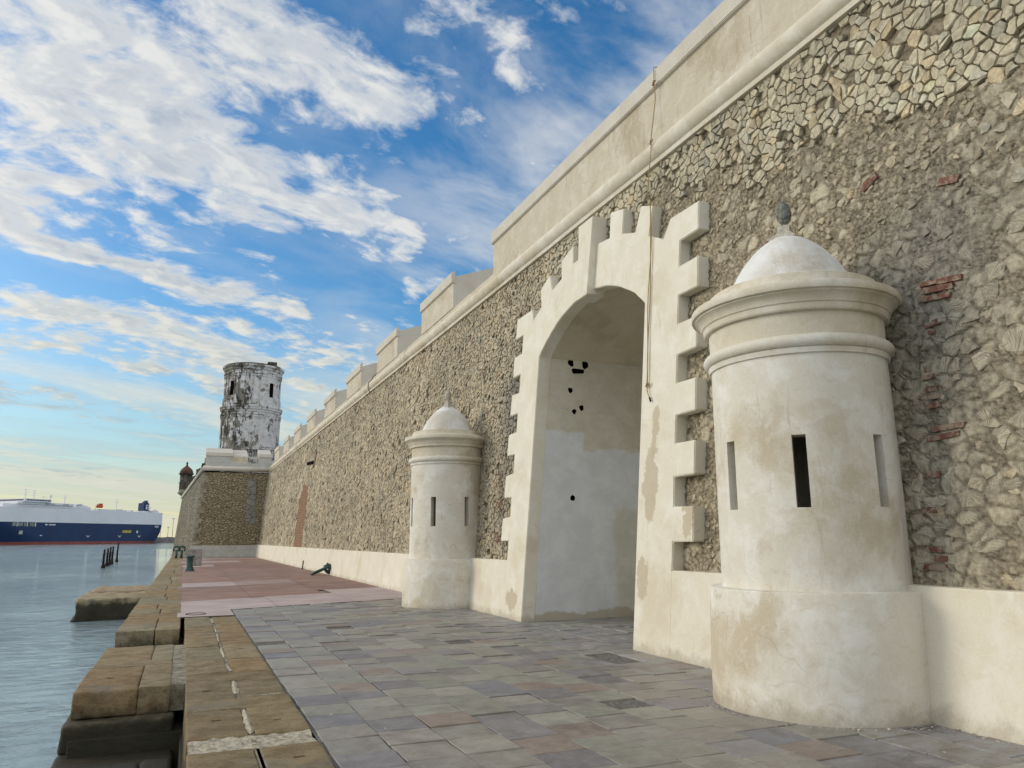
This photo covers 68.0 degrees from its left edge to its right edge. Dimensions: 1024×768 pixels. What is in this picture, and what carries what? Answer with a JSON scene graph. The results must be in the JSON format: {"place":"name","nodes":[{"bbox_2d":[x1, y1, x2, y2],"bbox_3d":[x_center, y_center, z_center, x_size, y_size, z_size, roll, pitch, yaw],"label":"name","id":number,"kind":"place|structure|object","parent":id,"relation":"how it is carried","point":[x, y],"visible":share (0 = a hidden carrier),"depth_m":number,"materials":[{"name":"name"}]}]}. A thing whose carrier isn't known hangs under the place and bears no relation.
{"place":"outdoors","nodes":[
{"label":"outdoors","id":0,"kind":"place"},
{"bbox_2d":[0,543,173,767],"bbox_3d":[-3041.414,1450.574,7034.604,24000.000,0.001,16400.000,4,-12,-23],"label":"water","id":1,"kind":"structure","parent":0,"point":[50,654],"depth_m":24.43,"materials":[{"name":"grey liquid"}]},
{"bbox_2d":[0,489,162,544],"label":"cargo ship","id":2,"kind":"object","parent":1,"relation":"on","point":[27,521],"visible":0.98,"depth_m":678.98,"materials":[{"name":"blue paint"}]},
{"bbox_2d":[101,549,105,567],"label":"mooring pile","id":3,"kind":"object","parent":1,"relation":"in","point":[103,560],"visible":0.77,"depth_m":80.64,"materials":[{"name":"black wood"}]},
{"bbox_2d":[105,548,108,565],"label":"mooring pile","id":4,"kind":"object","parent":1,"relation":"in","point":[106,560],"visible":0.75,"depth_m":86.52,"materials":[{"name":"black wood"}]},
{"bbox_2d":[69,585,150,621],"bbox_3d":[-16.087,9.529,31.034,2.848,2.170,7.679,4,-12,-23],"label":"pier stub","id":5,"kind":"object","parent":1,"relation":"in","point":[108,603],"visible":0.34,"depth_m":27.93,"materials":[{"name":"beige stone"}]},
{"bbox_2d":[108,547,111,564],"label":"mooring pile","id":6,"kind":"object","parent":1,"relation":"in","point":[109,559],"visible":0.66,"depth_m":90.31,"materials":[{"name":"black wood"}]},
{"bbox_2d":[111,546,113,563],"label":"mooring pile","id":7,"kind":"object","parent":1,"relation":"in","point":[112,558],"visible":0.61,"depth_m":94.77,"materials":[{"name":"black wood"}]},
{"bbox_2d":[115,543,118,561],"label":"mooring pile","id":8,"kind":"object","parent":1,"relation":"in","point":[117,553],"visible":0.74,"depth_m":104.60,"materials":[{"name":"black wood"}]},
{"bbox_2d":[154,537,174,542],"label":"shore","id":9,"kind":"structure","parent":0,"point":[164,539],"depth_m":818.09,"materials":[{"name":"stone"}]},
{"bbox_2d":[187,549,201,565],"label":"concrete block","id":10,"kind":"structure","parent":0,"point":[197,559],"depth_m":49.91,"materials":[{"name":"grey concrete"}]},
{"bbox_2d":[175,557,401,617],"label":"concrete paving","id":11,"kind":"structure","parent":0,"point":[196,591],"depth_m":26.40,"materials":[{"name":"concrete"}]},
{"bbox_2d":[183,555,194,570],"bbox_3d":[-17.540,9.762,41.298,0.620,0.860,0.620,4,-12,-23],"label":"bollard","id":12,"kind":"object","parent":11,"relation":"on","point":[189,562],"visible":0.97,"depth_m":41.17,"materials":[{"name":"green metal"}]},
{"bbox_2d":[310,562,330,574],"bbox_3d":[-9.030,8.738,35.897,0.962,0.596,0.718,4,-12,-23],"label":"anchor","id":13,"kind":"object","parent":11,"relation":"on","point":[326,566],"visible":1,"depth_m":35.87,"materials":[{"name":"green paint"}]},
{"bbox_2d":[255,0,1023,744],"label":"fortress wall","id":14,"kind":"structure","parent":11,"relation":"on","point":[879,140],"depth_m":9.93,"materials":[{"name":"grey stone"}]},
{"bbox_2d":[501,201,709,658],"bbox_3d":[2.948,0.854,15.137,4.246,8.220,7.198,4,-12,-23],"label":"gateway","id":15,"kind":"object","parent":14,"relation":"attached to","point":[602,521],"visible":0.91,"depth_m":16.11,"materials":[{"name":"white paint"}]},
{"bbox_2d":[645,66,657,401],"bbox_3d":[2.469,-2.788,13.195,0.840,6.402,0.185,10,-15,-40],"label":"hanging rope","id":16,"kind":"object","parent":14,"relation":"hanging from","point":[650,143],"visible":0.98,"depth_m":12.92,"materials":[{"name":"brown fabric"}]},
{"bbox_2d":[0,0,723,536],"label":"sky","id":17,"kind":"structure","parent":0,"point":[190,190],"materials":[{"name":"blue"}]},
{"bbox_2d":[231,598,1023,767],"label":"stone paving","id":18,"kind":"structure","parent":0,"point":[426,694],"depth_m":7.75,"materials":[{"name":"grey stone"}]},
{"bbox_2d":[402,390,485,608],"bbox_3d":[-1.699,2.943,19.836,2.256,5.692,2.256,4,-12,-23],"label":"sentry box","id":19,"kind":"object","parent":18,"relation":"on","point":[445,444],"visible":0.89,"depth_m":18.99,"materials":[{"name":"stone"}]},
{"bbox_2d":[310,605,1021,767],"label":"plaster crumbs","id":20,"kind":"object","parent":18,"relation":"on","point":[888,728],"visible":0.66,"depth_m":6.85,"materials":[{"name":"stone"}]},
{"bbox_2d":[691,201,931,727],"bbox_3d":[3.226,0.623,8.440,2.256,5.692,2.256,4,-12,-23],"label":"sentry box","id":21,"kind":"object","parent":18,"relation":"on","point":[816,615],"visible":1,"depth_m":7.58,"materials":[{"name":"stone"}]},
{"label":"ground","id":22,"kind":"structure","parent":0,"visible":0},
{"bbox_2d":[50,557,335,767],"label":"quay wall","id":23,"kind":"structure","parent":22,"relation":"on","point":[162,685],"depth_m":8.52,"materials":[{"name":"stone"}]},
{"bbox_2d":[172,546,180,557],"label":"mooring hook","id":24,"kind":"object","parent":23,"relation":"on","point":[176,551],"visible":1,"depth_m":70.94,"materials":[{"name":"green paint"}]},
{"bbox_2d":[178,546,185,557],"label":"mooring hook","id":25,"kind":"object","parent":23,"relation":"on","point":[181,553],"visible":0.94,"depth_m":71.12,"materials":[{"name":"green paint"}]},
{"bbox_2d":[171,448,274,557],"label":"bastion","id":26,"kind":"object","parent":22,"relation":"on","point":[222,505],"visible":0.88,"depth_m":74.34,"materials":[{"name":"grey stone"}]},
{"bbox_2d":[177,462,193,496],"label":"corner turret","id":27,"kind":"object","parent":26,"relation":"attached to","point":[186,473],"visible":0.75,"depth_m":112.78,"materials":[{"name":"stone"}]},
{"bbox_2d":[219,362,283,449],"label":"watch tower","id":28,"kind":"structure","parent":26,"relation":"on","point":[251,411],"depth_m":94.25,"materials":[{"name":"white stone"}]},
{"bbox_2d":[245,447,273,459],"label":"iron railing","id":29,"kind":"object","parent":26,"relation":"on","point":[256,451],"visible":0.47,"depth_m":80.76,"materials":[{"name":"grey metal"}]}
]}

